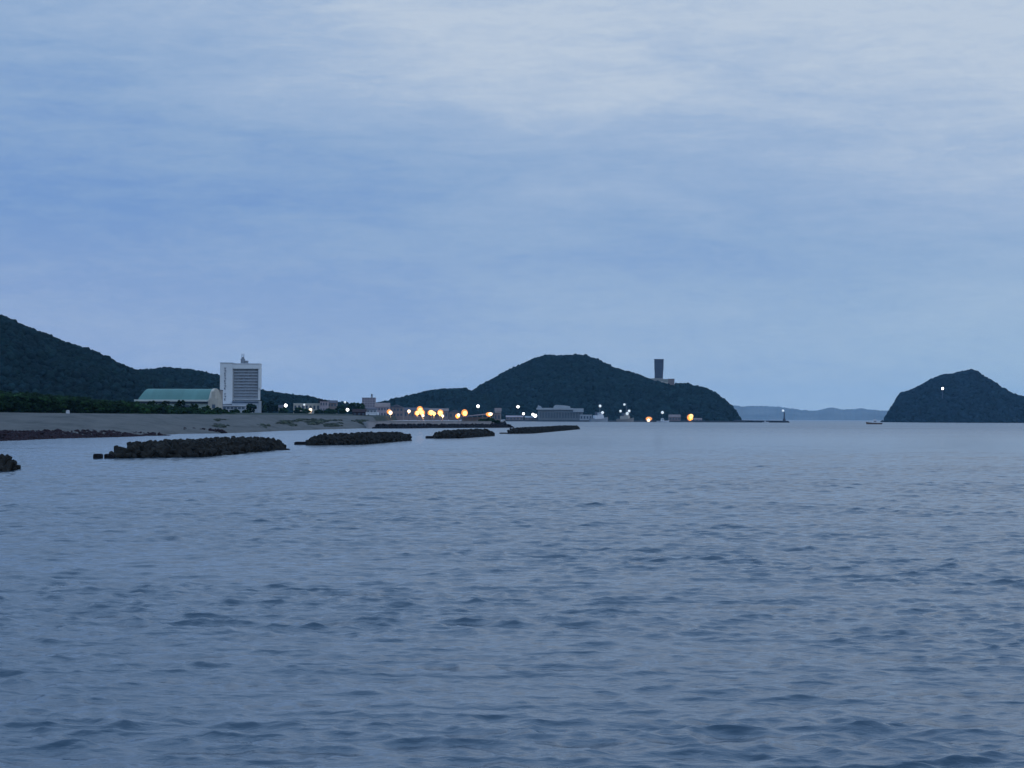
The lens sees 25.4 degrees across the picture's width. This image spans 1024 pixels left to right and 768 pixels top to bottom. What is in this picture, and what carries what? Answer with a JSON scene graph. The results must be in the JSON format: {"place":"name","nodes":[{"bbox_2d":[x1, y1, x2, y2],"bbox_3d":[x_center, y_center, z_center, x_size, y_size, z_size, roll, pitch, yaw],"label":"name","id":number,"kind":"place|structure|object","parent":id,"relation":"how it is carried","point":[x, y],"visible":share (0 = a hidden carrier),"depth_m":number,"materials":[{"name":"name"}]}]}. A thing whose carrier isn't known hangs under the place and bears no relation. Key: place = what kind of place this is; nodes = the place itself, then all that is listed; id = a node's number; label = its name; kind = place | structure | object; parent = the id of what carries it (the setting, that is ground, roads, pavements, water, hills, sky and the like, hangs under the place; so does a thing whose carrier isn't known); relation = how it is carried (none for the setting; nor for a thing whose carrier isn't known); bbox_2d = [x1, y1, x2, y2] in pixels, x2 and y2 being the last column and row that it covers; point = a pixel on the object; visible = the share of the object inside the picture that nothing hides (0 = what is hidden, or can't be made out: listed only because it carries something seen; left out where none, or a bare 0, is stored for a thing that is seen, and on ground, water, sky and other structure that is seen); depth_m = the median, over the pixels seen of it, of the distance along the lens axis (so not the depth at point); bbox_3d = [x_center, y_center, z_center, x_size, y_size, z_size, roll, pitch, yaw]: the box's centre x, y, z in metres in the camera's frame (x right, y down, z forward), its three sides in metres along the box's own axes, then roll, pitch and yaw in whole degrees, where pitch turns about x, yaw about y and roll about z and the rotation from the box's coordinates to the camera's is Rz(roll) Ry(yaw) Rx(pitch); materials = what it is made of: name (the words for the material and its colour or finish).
{"place":"outdoors","nodes":[
{"label":"outdoors","id":0,"kind":"place"},
{"bbox_2d":[0,348,134,399],"bbox_3d":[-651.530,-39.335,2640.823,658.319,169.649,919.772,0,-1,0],"label":"mountain","id":1,"kind":"structure","parent":0,"point":[37,357],"depth_m":2383.38,"materials":[{"name":"green plant"}]},
{"bbox_2d":[0,314,193,401],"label":"mountain woodland","id":2,"kind":"object","parent":1,"relation":"on","point":[67,361],"visible":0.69,"depth_m":2424.70,"materials":[{"name":"green plant"}]},
{"bbox_2d":[0,413,375,434],"bbox_3d":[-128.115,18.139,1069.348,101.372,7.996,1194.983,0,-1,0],"label":"beach","id":3,"kind":"structure","parent":0,"point":[167,424],"depth_m":846.52,"materials":[{"name":"beige sand"}]},
{"bbox_2d":[0,428,143,440],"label":"shore rubble","id":4,"kind":"object","parent":3,"relation":"on","point":[10,435],"visible":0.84,"depth_m":644.54,"materials":[{"name":"grey stone"}]},
{"bbox_2d":[131,431,170,435],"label":"shore rubble","id":5,"kind":"object","parent":3,"relation":"on","point":[151,434],"visible":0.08,"depth_m":735.57,"materials":[{"name":"grey stone"}]},
{"bbox_2d":[181,427,226,432],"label":"shore rubble","id":6,"kind":"object","parent":3,"relation":"on","point":[218,430],"visible":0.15,"depth_m":858.59,"materials":[{"name":"black stone"}]},
{"bbox_2d":[212,418,368,427],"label":"dune grass","id":7,"kind":"structure","parent":3,"relation":"on","point":[313,421],"depth_m":1192.10,"materials":[{"name":"green plant"}]},
{"bbox_2d":[366,412,378,414],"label":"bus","id":8,"kind":"object","parent":3,"relation":"on","point":[372,413],"visible":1,"depth_m":1599.86,"materials":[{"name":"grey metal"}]},
{"bbox_2d":[0,412,396,420],"bbox_3d":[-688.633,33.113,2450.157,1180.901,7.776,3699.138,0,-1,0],"label":"land","id":9,"kind":"structure","parent":0,"point":[381,417],"depth_m":1544.09,"materials":[{"name":"grey concrete"}]},
{"bbox_2d":[0,390,234,413],"bbox_3d":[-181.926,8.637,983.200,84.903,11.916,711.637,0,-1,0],"label":"shore woodland","id":10,"kind":"object","parent":9,"relation":"on","point":[29,402],"visible":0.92,"depth_m":859.90,"materials":[{"name":"green plant"}]},
{"bbox_2d":[134,388,221,409],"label":"hall","id":11,"kind":"structure","parent":9,"relation":"on","point":[200,398],"depth_m":1450.60,"materials":[{"name":"green metal"}]},
{"bbox_2d":[174,400,185,407],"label":"tree","id":12,"kind":"object","parent":9,"relation":"on","point":[181,403],"visible":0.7,"depth_m":1288.74,"materials":[{"name":"green plant"}]},
{"bbox_2d":[219,390,222,408],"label":"annex","id":13,"kind":"object","parent":9,"relation":"on","point":[221,392],"visible":0.09,"depth_m":1570.16,"materials":[{"name":"concrete"}]},
{"bbox_2d":[229,409,239,412],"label":"tree","id":14,"kind":"object","parent":9,"relation":"on","point":[235,411],"visible":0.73,"depth_m":1418.35,"materials":[{"name":"green plant"}]},
{"bbox_2d":[220,354,261,412],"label":"tower block","id":15,"kind":"structure","parent":9,"relation":"on","point":[242,380],"depth_m":1698.67,"materials":[{"name":"white concrete"}]},
{"bbox_2d":[246,403,256,412],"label":"tree","id":16,"kind":"object","parent":9,"relation":"on","point":[250,407],"visible":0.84,"depth_m":1597.63,"materials":[{"name":"green plant"}]},
{"bbox_2d":[255,398,267,412],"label":"tree","id":17,"kind":"object","parent":9,"relation":"on","point":[264,409],"visible":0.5,"depth_m":1946.87,"materials":[{"name":"green plant"}]},
{"bbox_2d":[266,401,278,412],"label":"tree","id":18,"kind":"object","parent":9,"relation":"on","point":[275,407],"visible":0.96,"depth_m":1996.91,"materials":[{"name":"green plant"}]},
{"bbox_2d":[278,407,288,412],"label":"tree","id":19,"kind":"object","parent":9,"relation":"on","point":[283,410],"visible":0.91,"depth_m":1997.54,"materials":[{"name":"green plant"}]},
{"bbox_2d":[293,407,303,412],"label":"tree","id":20,"kind":"object","parent":9,"relation":"on","point":[297,410],"visible":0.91,"depth_m":1996.84,"materials":[{"name":"green plant"}]},
{"bbox_2d":[293,403,319,413],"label":"building","id":21,"kind":"structure","parent":9,"relation":"on","point":[314,406],"depth_m":2149.86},
{"bbox_2d":[314,409,323,413],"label":"tree","id":22,"kind":"object","parent":9,"relation":"on","point":[318,411],"visible":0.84,"depth_m":1997.15,"materials":[{"name":"green plant"}]},
{"bbox_2d":[320,401,328,410],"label":"village house","id":23,"kind":"structure","parent":9,"relation":"on","point":[324,405],"depth_m":2139.92,"materials":[{"name":"stone"}]},
{"bbox_2d":[324,408,336,413],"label":"tree","id":24,"kind":"object","parent":9,"relation":"on","point":[329,411],"visible":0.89,"depth_m":2045.88,"materials":[{"name":"green plant"}]},
{"bbox_2d":[328,400,337,413],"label":"village house","id":25,"kind":"structure","parent":9,"relation":"on","point":[333,404],"depth_m":2169.95,"materials":[{"name":"stone"}]},
{"bbox_2d":[335,404,346,413],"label":"tree","id":26,"kind":"object","parent":9,"relation":"on","point":[342,410],"visible":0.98,"depth_m":2096.82,"materials":[{"name":"green plant"}]},
{"bbox_2d":[347,402,357,411],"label":"tree","id":27,"kind":"object","parent":9,"relation":"on","point":[350,406],"visible":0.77,"depth_m":2145.57,"materials":[{"name":"green plant"}]},
{"bbox_2d":[353,403,364,408],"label":"tree","id":28,"kind":"object","parent":9,"relation":"on","point":[360,405],"visible":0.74,"depth_m":2146.36,"materials":[{"name":"green plant"}]},
{"bbox_2d":[362,394,375,408],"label":"apartment block","id":29,"kind":"structure","parent":9,"relation":"on","point":[369,402],"depth_m":2299.97,"materials":[{"name":"concrete"}]},
{"bbox_2d":[366,408,377,411],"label":"village house","id":30,"kind":"structure","parent":9,"relation":"on","point":[372,409],"depth_m":1899.88,"materials":[{"name":"stone"}]},
{"bbox_2d":[363,419,505,425],"bbox_3d":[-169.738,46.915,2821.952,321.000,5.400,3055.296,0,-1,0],"label":"harbour ground","id":31,"kind":"structure","parent":0,"point":[430,420],"depth_m":2247.39,"materials":[{"name":"concrete"}]},
{"bbox_2d":[352,409,366,414],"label":"red shed","id":32,"kind":"structure","parent":31,"relation":"on","point":[359,411],"depth_m":1719.94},
{"bbox_2d":[374,403,390,415],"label":"warehouse","id":33,"kind":"structure","parent":31,"relation":"on","point":[383,408],"depth_m":2249.89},
{"bbox_2d":[390,405,403,419],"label":"warehouse","id":34,"kind":"structure","parent":31,"relation":"on","point":[397,412],"depth_m":2299.80,"materials":[{"name":"stone"}]},
{"bbox_2d":[404,408,428,419],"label":"harbour shed","id":35,"kind":"structure","parent":31,"relation":"on","point":[411,415],"depth_m":2499.74,"materials":[{"name":"stone"}]},
{"bbox_2d":[366,421,491,427],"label":"sea wall","id":36,"kind":"structure","parent":31,"relation":"on","point":[370,424],"depth_m":1364.10,"materials":[{"name":"concrete"}]},
{"bbox_2d":[429,408,448,419],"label":"harbour shed","id":37,"kind":"structure","parent":31,"relation":"on","point":[436,416],"depth_m":2519.75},
{"bbox_2d":[375,423,509,427],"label":"rock skirt","id":38,"kind":"object","parent":31,"relation":"on","point":[475,425],"visible":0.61,"depth_m":1397.39,"materials":[{"name":"black stone"}]},
{"bbox_2d":[449,410,460,419],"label":"harbour shed","id":39,"kind":"structure","parent":31,"relation":"on","point":[452,413],"depth_m":2539.72,"materials":[{"name":"stone"}]},
{"bbox_2d":[461,409,467,415],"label":"harbour lamp","id":40,"kind":"object","parent":31,"relation":"on","point":[464,412],"visible":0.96,"depth_m":2151.59,"materials":[{"name":"glass"}]},
{"bbox_2d":[461,413,493,420],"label":"open shelter","id":41,"kind":"object","parent":31,"relation":"on","point":[466,418],"visible":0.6,"depth_m":1789.78,"materials":[{"name":"grey metal"}]},
{"bbox_2d":[494,413,500,421],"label":"kiosk","id":42,"kind":"object","parent":31,"relation":"on","point":[497,416],"visible":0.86,"depth_m":1639.81,"materials":[{"name":"metal"}]},
{"bbox_2d":[495,408,501,412],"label":"village house","id":43,"kind":"structure","parent":31,"relation":"on","point":[498,410],"depth_m":2650.59,"materials":[{"name":"grey"}]},
{"bbox_2d":[0,420,1023,767],"bbox_3d":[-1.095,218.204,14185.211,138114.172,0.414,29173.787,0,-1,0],"label":"sea","id":44,"kind":"structure","parent":0,"point":[734,594],"depth_m":78.62,"materials":[{"name":"blue liquid"}]},
{"bbox_2d":[0,454,20,471],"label":"breakwater","id":45,"kind":"object","parent":44,"relation":"in","point":[7,463],"visible":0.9,"depth_m":258.05,"materials":[{"name":"concrete"}]},
{"bbox_2d":[93,454,102,458],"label":"concrete block","id":46,"kind":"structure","parent":44,"relation":"in","point":[97,456],"depth_m":335.58,"materials":[{"name":"grey concrete"}]},
{"bbox_2d":[104,454,113,457],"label":"concrete block","id":47,"kind":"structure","parent":44,"relation":"in","point":[108,455],"depth_m":337.21,"materials":[{"name":"grey concrete"}]},
{"bbox_2d":[109,436,286,457],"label":"breakwater","id":48,"kind":"object","parent":44,"relation":"in","point":[199,447],"visible":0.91,"depth_m":355.61,"materials":[{"name":"stone"}]},
{"bbox_2d":[294,442,305,444],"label":"concrete block","id":49,"kind":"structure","parent":44,"relation":"in","point":[299,443],"depth_m":515.64,"materials":[{"name":"grey concrete"}]},
{"bbox_2d":[305,431,411,444],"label":"breakwater","id":50,"kind":"object","parent":44,"relation":"in","point":[361,438],"visible":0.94,"depth_m":526.23,"materials":[{"name":"concrete"}]},
{"bbox_2d":[372,426,425,428],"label":"shore rubble","id":51,"kind":"object","parent":44,"relation":"in","point":[399,427],"visible":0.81,"depth_m":1291.18,"materials":[{"name":"black stone"}]},
{"bbox_2d":[433,428,494,438],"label":"breakwater","id":52,"kind":"object","parent":44,"relation":"in","point":[467,433],"visible":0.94,"depth_m":712.80,"materials":[{"name":"concrete"}]},
{"bbox_2d":[507,425,579,433],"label":"breakwater","id":53,"kind":"object","parent":44,"relation":"in","point":[529,430],"visible":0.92,"depth_m":984.17,"materials":[{"name":"stone"}]},
{"bbox_2d":[589,405,607,421],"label":"moored ship","id":54,"kind":"object","parent":44,"relation":"on","point":[598,417],"visible":0.9,"depth_m":4285.14,"materials":[{"name":"grey metal"}]},
{"bbox_2d":[616,403,633,421],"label":"moored ship","id":55,"kind":"object","parent":44,"relation":"on","point":[625,417],"visible":0.93,"depth_m":4265.24,"materials":[{"name":"grey metal"}]},
{"bbox_2d":[656,411,668,421],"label":"boat","id":56,"kind":"object","parent":44,"relation":"on","point":[662,419],"visible":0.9,"depth_m":4277.46,"materials":[{"name":"grey metal"}]},
{"bbox_2d":[734,420,786,421],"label":"pier","id":57,"kind":"structure","parent":44,"relation":"in","point":[757,420],"depth_m":4419.47,"materials":[{"name":"concrete"}]},
{"bbox_2d":[745,421,789,422],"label":"pier rocks","id":58,"kind":"object","parent":44,"relation":"in","point":[771,421],"visible":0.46,"depth_m":4410.50,"materials":[{"name":"grey stone"}]},
{"bbox_2d":[866,420,881,423],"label":"boat","id":59,"kind":"object","parent":44,"relation":"on","point":[874,421],"visible":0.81,"depth_m":3197.58,"materials":[{"name":"grey metal"}]},
{"bbox_2d":[0,0,1023,410],"label":"sky","id":60,"kind":"structure","parent":0,"point":[813,205],"materials":[{"name":"blue"}]},
{"bbox_2d":[497,376,729,420],"bbox_3d":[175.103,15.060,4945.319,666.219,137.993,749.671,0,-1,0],"label":"headland","id":61,"kind":"structure","parent":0,"point":[596,405],"depth_m":4677.46,"materials":[{"name":"green plant"}]},
{"bbox_2d":[473,354,741,420],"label":"headland woodland","id":62,"kind":"object","parent":61,"relation":"on","point":[568,375],"visible":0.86,"depth_m":4730.63,"materials":[{"name":"green plant"}]},
{"bbox_2d":[650,359,673,384],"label":"hilltop tower","id":63,"kind":"structure","parent":61,"relation":"on","point":[658,366],"depth_m":4880.85,"materials":[{"name":"concrete"}]},
{"bbox_2d":[506,420,744,421],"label":"harbour quay","id":64,"kind":"structure","parent":0,"point":[616,421],"depth_m":4329.45,"materials":[{"name":"concrete"}]},
{"bbox_2d":[506,416,522,419],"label":"harbour shed","id":65,"kind":"structure","parent":64,"relation":"on","point":[514,417],"depth_m":4419.51,"materials":[{"name":"metal"}]},
{"bbox_2d":[525,416,536,419],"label":"harbour shed","id":66,"kind":"structure","parent":64,"relation":"on","point":[530,418],"depth_m":4419.47,"materials":[{"name":"grey metal"}]},
{"bbox_2d":[536,405,583,419],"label":"harbour terminal","id":67,"kind":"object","parent":64,"relation":"on","point":[559,412],"visible":0.99,"depth_m":4399.50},
{"bbox_2d":[580,415,591,419],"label":"harbour shed","id":68,"kind":"structure","parent":64,"relation":"on","point":[585,417],"depth_m":4359.54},
{"bbox_2d":[668,415,680,420],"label":"harbour shed","id":69,"kind":"structure","parent":64,"relation":"on","point":[674,417],"depth_m":4399.55,"materials":[{"name":"grey metal"}]},
{"bbox_2d":[687,414,692,420],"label":"harbour lamp","id":70,"kind":"object","parent":64,"relation":"on","point":[689,417],"visible":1,"depth_m":4352.49,"materials":[{"name":"glass"}]},
{"bbox_2d":[687,418,701,420],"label":"harbour shed","id":71,"kind":"structure","parent":64,"relation":"on","point":[696,419],"depth_m":4419.46,"materials":[{"name":"grey metal"}]},
{"bbox_2d":[734,405,888,419],"bbox_3d":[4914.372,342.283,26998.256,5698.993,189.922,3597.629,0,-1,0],"label":"hills","id":72,"kind":"structure","parent":0,"point":[761,413],"depth_m":25987.88,"materials":[{"name":"blue plant"}]},
{"bbox_2d":[895,386,1023,422],"bbox_3d":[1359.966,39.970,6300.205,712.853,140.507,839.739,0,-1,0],"label":"island","id":73,"kind":"structure","parent":0,"point":[934,421],"depth_m":5951.10,"materials":[{"name":"green plant"}]},
{"bbox_2d":[883,369,1023,422],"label":"island woodland","id":74,"kind":"object","parent":73,"relation":"on","point":[965,387],"visible":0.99,"depth_m":6056.26,"materials":[{"name":"green plant"}]},
{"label":"knoll","id":75,"kind":"structure","parent":0,"visible":0},
{"bbox_2d":[376,387,505,420],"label":"knoll woodland","id":76,"kind":"object","parent":75,"relation":"on","point":[460,399],"visible":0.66,"depth_m":4086.44,"materials":[{"name":"green plant"}]},
{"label":"ridge","id":77,"kind":"structure","parent":0,"visible":0},
{"bbox_2d":[138,367,352,413],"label":"ridge woodland","id":78,"kind":"object","parent":77,"relation":"on","point":[186,378],"visible":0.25,"depth_m":3206.19,"materials":[{"name":"green plant"}]}
]}

